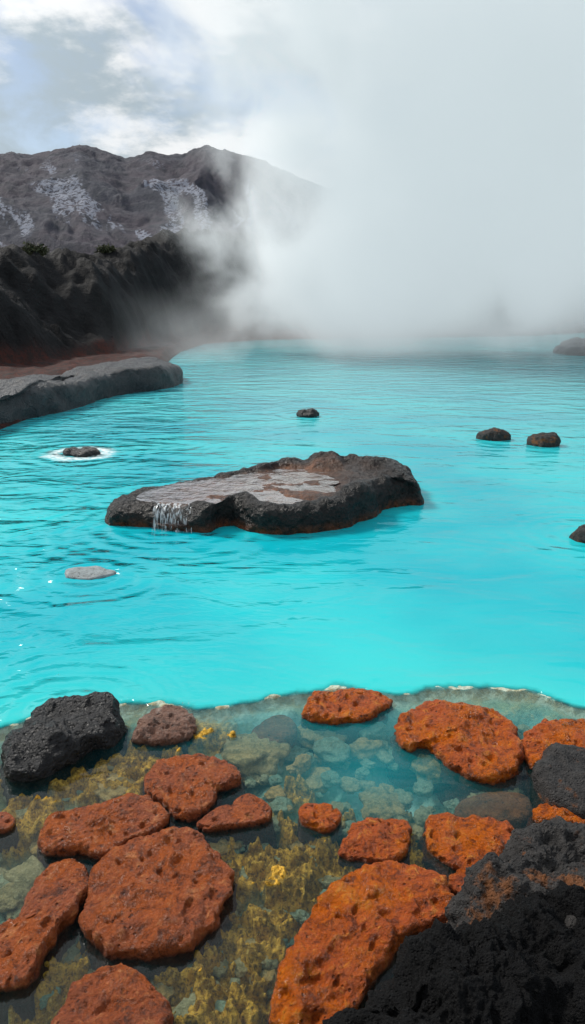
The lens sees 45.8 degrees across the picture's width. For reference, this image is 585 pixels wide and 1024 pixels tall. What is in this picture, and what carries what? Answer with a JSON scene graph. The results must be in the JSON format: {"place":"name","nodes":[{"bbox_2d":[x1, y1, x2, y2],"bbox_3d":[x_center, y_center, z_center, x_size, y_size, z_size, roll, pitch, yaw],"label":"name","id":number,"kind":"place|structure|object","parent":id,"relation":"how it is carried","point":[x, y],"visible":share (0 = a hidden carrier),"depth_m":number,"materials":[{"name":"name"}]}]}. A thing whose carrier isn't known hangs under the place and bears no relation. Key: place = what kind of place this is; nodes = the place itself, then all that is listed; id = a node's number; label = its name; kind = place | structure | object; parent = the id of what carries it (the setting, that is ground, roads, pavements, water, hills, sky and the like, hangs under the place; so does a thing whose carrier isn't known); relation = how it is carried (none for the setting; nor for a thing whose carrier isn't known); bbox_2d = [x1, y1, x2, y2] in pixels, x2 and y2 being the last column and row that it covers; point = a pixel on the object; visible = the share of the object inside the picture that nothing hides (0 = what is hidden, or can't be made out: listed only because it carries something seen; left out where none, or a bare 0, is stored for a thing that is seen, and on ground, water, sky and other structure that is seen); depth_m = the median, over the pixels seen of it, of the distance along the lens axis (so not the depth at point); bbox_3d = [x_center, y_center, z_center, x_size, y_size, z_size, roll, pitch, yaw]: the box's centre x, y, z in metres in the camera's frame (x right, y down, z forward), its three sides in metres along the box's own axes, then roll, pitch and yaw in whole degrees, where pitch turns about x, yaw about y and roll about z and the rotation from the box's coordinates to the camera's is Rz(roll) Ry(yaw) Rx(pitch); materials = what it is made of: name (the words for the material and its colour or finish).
{"place":"outdoors","nodes":[
{"label":"outdoors","id":0,"kind":"place"},
{"bbox_2d":[0,332,584,726],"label":"water","id":1,"kind":"structure","parent":0,"point":[470,571],"depth_m":6.62,"materials":[{"name":"teal liquid"}]},
{"bbox_2d":[63,447,100,456],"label":"pool rock","id":2,"kind":"object","parent":1,"relation":"in","point":[82,451],"visible":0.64,"depth_m":10.50,"materials":[{"name":"grey stone"}]},
{"bbox_2d":[65,566,116,579],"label":"pool rock","id":3,"kind":"object","parent":1,"relation":"in","point":[90,573],"visible":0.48,"depth_m":5.86,"materials":[{"name":"stone"}]},
{"bbox_2d":[105,451,423,534],"bbox_3d":[-0.063,-0.101,7.897,3.852,0.770,2.099,-12,21,-35],"label":"flat boulder","id":4,"kind":"object","parent":1,"relation":"in","point":[320,491],"visible":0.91,"depth_m":7.33,"materials":[{"name":"black stone"}]},
{"bbox_2d":[296,408,318,417],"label":"pool rock","id":5,"kind":"object","parent":1,"relation":"in","point":[309,413],"visible":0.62,"depth_m":14.10,"materials":[{"name":"grey stone"}]},
{"bbox_2d":[476,427,510,440],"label":"pool rock","id":6,"kind":"object","parent":1,"relation":"in","point":[494,434],"visible":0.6,"depth_m":11.66,"materials":[{"name":"brown stone"}]},
{"bbox_2d":[527,432,560,446],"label":"pool rock","id":7,"kind":"object","parent":1,"relation":"in","point":[549,439],"visible":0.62,"depth_m":11.15,"materials":[{"name":"brown stone"}]},
{"bbox_2d":[569,524,584,542],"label":"pool rock","id":8,"kind":"object","parent":1,"relation":"in","point":[577,534],"visible":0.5,"depth_m":6.69,"materials":[{"name":"grey stone"}]},
{"bbox_2d":[0,227,584,1023],"bbox_3d":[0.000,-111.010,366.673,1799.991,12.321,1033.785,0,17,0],"label":"ground","id":9,"kind":"structure","parent":0,"point":[166,295],"depth_m":28.74,"materials":[{"name":"grey stone"}]},
{"bbox_2d":[0,812,18,852],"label":"rust stone","id":10,"kind":"object","parent":9,"relation":"on","point":[9,838],"visible":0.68,"depth_m":3.03,"materials":[{"name":"brown stone"}]},
{"bbox_2d":[20,240,50,255],"bbox_3d":[-11.118,-11.076,29.198,1.594,0.801,1.352,11,20,33],"label":"shrub","id":11,"kind":"object","parent":9,"relation":"on","point":[30,248],"visible":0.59,"depth_m":28.97,"materials":[{"name":"green plant"}]},
{"bbox_2d":[0,858,88,1023],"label":"rust stone","id":12,"kind":"object","parent":9,"relation":"on","point":[40,930],"visible":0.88,"depth_m":2.50,"materials":[{"name":"orange stone"}]},
{"bbox_2d":[0,691,127,805],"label":"black rock","id":13,"kind":"object","parent":9,"relation":"on","point":[58,738],"visible":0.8,"depth_m":3.49,"materials":[{"name":"black stone"}]},
{"bbox_2d":[0,357,182,423],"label":"basalt ledge","id":14,"kind":"object","parent":9,"relation":"on","point":[30,396],"visible":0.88,"depth_m":15.95,"materials":[{"name":"grey stone"}]},
{"bbox_2d":[37,793,171,873],"bbox_3d":[-0.809,1.457,3.032,0.609,0.309,0.363,-6,18,-20],"label":"rust stone","id":15,"kind":"object","parent":9,"relation":"on","point":[89,837],"visible":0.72,"depth_m":2.96,"materials":[{"name":"brown stone"}]},
{"bbox_2d":[94,243,116,252],"bbox_3d":[-9.790,-13.751,36.438,1.246,0.808,1.439,0,17,0],"label":"shrub","id":16,"kind":"object","parent":9,"relation":"on","point":[103,248],"visible":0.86,"depth_m":36.07,"materials":[{"name":"green plant"}]},
{"bbox_2d":[50,963,173,1023],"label":"rust stone","id":17,"kind":"object","parent":9,"relation":"on","point":[120,993],"visible":1,"depth_m":2.21,"materials":[{"name":"stone"}]},
{"bbox_2d":[77,826,236,980],"bbox_3d":[-0.521,1.544,2.727,0.649,0.319,0.675,0,17,0],"label":"rust stone","id":18,"kind":"object","parent":9,"relation":"on","point":[158,903],"visible":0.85,"depth_m":2.59,"materials":[{"name":"orange stone"}]},
{"bbox_2d":[131,704,196,758],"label":"rust stone","id":19,"kind":"object","parent":9,"relation":"on","point":[156,731],"visible":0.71,"depth_m":3.66,"materials":[{"name":"reddish-brown rock"}]},
{"bbox_2d":[143,753,245,829],"bbox_3d":[-0.501,1.369,3.349,0.493,0.294,0.491,11,20,33],"label":"rust stone","id":20,"kind":"object","parent":9,"relation":"on","point":[187,790],"visible":0.64,"depth_m":3.25,"materials":[{"name":"brown stone"}]},
{"bbox_2d":[196,793,276,853],"bbox_3d":[-0.265,1.450,3.134,0.376,0.262,0.215,-5,17,-16],"label":"rust stone","id":21,"kind":"object","parent":9,"relation":"on","point":[246,819],"visible":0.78,"depth_m":3.05,"materials":[{"name":"brown stone"}]},
{"bbox_2d":[0,721,530,1019],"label":"bed stones","id":22,"kind":"object","parent":9,"relation":"on","point":[253,758],"visible":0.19,"depth_m":3.39,"materials":[{"name":"grey stone"}]},
{"bbox_2d":[251,715,299,762],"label":"sunken stone","id":23,"kind":"object","parent":9,"relation":"on","point":[280,728],"visible":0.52,"depth_m":3.76,"materials":[{"name":"grey stone"}]},
{"bbox_2d":[297,802,342,845],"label":"rust stone","id":24,"kind":"object","parent":9,"relation":"on","point":[317,821],"visible":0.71,"depth_m":3.05,"materials":[{"name":"orange stone"}]},
{"bbox_2d":[300,688,393,760],"bbox_3d":[0.325,1.190,3.955,0.580,0.290,0.371,0,17,0],"label":"rust stone","id":25,"kind":"object","parent":9,"relation":"on","point":[350,713],"visible":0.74,"depth_m":3.85,"materials":[{"name":"orange stone"}]},
{"bbox_2d":[266,860,454,1023],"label":"rust stone","id":26,"kind":"object","parent":9,"relation":"on","point":[359,924],"visible":0.91,"depth_m":2.44,"materials":[{"name":"orange stone"}]},
{"bbox_2d":[338,817,411,868],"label":"rust stone","id":27,"kind":"object","parent":9,"relation":"on","point":[369,840],"visible":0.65,"depth_m":2.90,"materials":[{"name":"orange stone"}]},
{"bbox_2d":[322,880,584,1023],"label":"lava outcrop","id":28,"kind":"object","parent":9,"relation":"on","point":[519,959],"visible":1,"depth_m":1.95,"materials":[{"name":"black stone"}]},
{"bbox_2d":[385,699,524,805],"bbox_3d":[0.875,1.266,3.643,0.745,0.324,0.743,0,17,0],"label":"rust stone","id":29,"kind":"object","parent":9,"relation":"on","point":[469,748],"visible":0.9,"depth_m":3.55,"materials":[{"name":"orange stone"}]},
{"bbox_2d":[448,868,465,894],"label":"rust stone","id":30,"kind":"object","parent":9,"relation":"on","point":[456,882],"visible":0.19,"depth_m":2.73,"materials":[{"name":"orange stone"}]},
{"bbox_2d":[417,812,513,881],"bbox_3d":[0.771,1.487,2.961,0.471,0.292,0.381,0,17,0],"label":"rust stone","id":31,"kind":"object","parent":9,"relation":"on","point":[448,844],"visible":0.57,"depth_m":2.92,"materials":[{"name":"orange stone"}]},
{"bbox_2d":[454,791,532,828],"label":"sunken stone","id":32,"kind":"object","parent":9,"relation":"on","point":[514,809],"visible":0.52,"depth_m":3.18,"materials":[{"name":"grey stone"}]},
{"bbox_2d":[444,815,584,929],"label":"lava boulder","id":33,"kind":"object","parent":9,"relation":"on","point":[543,856],"visible":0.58,"depth_m":2.42,"materials":[{"name":"grey stone"}]},
{"bbox_2d":[520,718,584,795],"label":"rust stone","id":34,"kind":"object","parent":9,"relation":"on","point":[537,740],"visible":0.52,"depth_m":3.54,"materials":[{"name":"orange stone"}]},
{"bbox_2d":[524,803,584,827],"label":"rust stone","id":35,"kind":"object","parent":9,"relation":"on","point":[542,812],"visible":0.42,"depth_m":3.05,"materials":[{"name":"orange stone"}]},
{"bbox_2d":[527,742,584,818],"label":"black rock","id":36,"kind":"object","parent":9,"relation":"on","point":[557,778],"visible":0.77,"depth_m":3.21,"materials":[{"name":"black stone"}]},
{"bbox_2d":[553,337,584,355],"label":"shore ledge","id":37,"kind":"object","parent":9,"relation":"on","point":[574,346],"visible":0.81,"depth_m":32.32,"materials":[{"name":"grey stone"}]},
{"bbox_2d":[0,144,584,254],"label":"mountain","id":38,"kind":"structure","parent":0,"point":[79,198],"depth_m":136.38,"materials":[{"name":"grey stone"}]},
{"bbox_2d":[0,0,584,206],"label":"sky","id":39,"kind":"structure","parent":0,"point":[396,103],"materials":[{"name":"white"}]}
]}

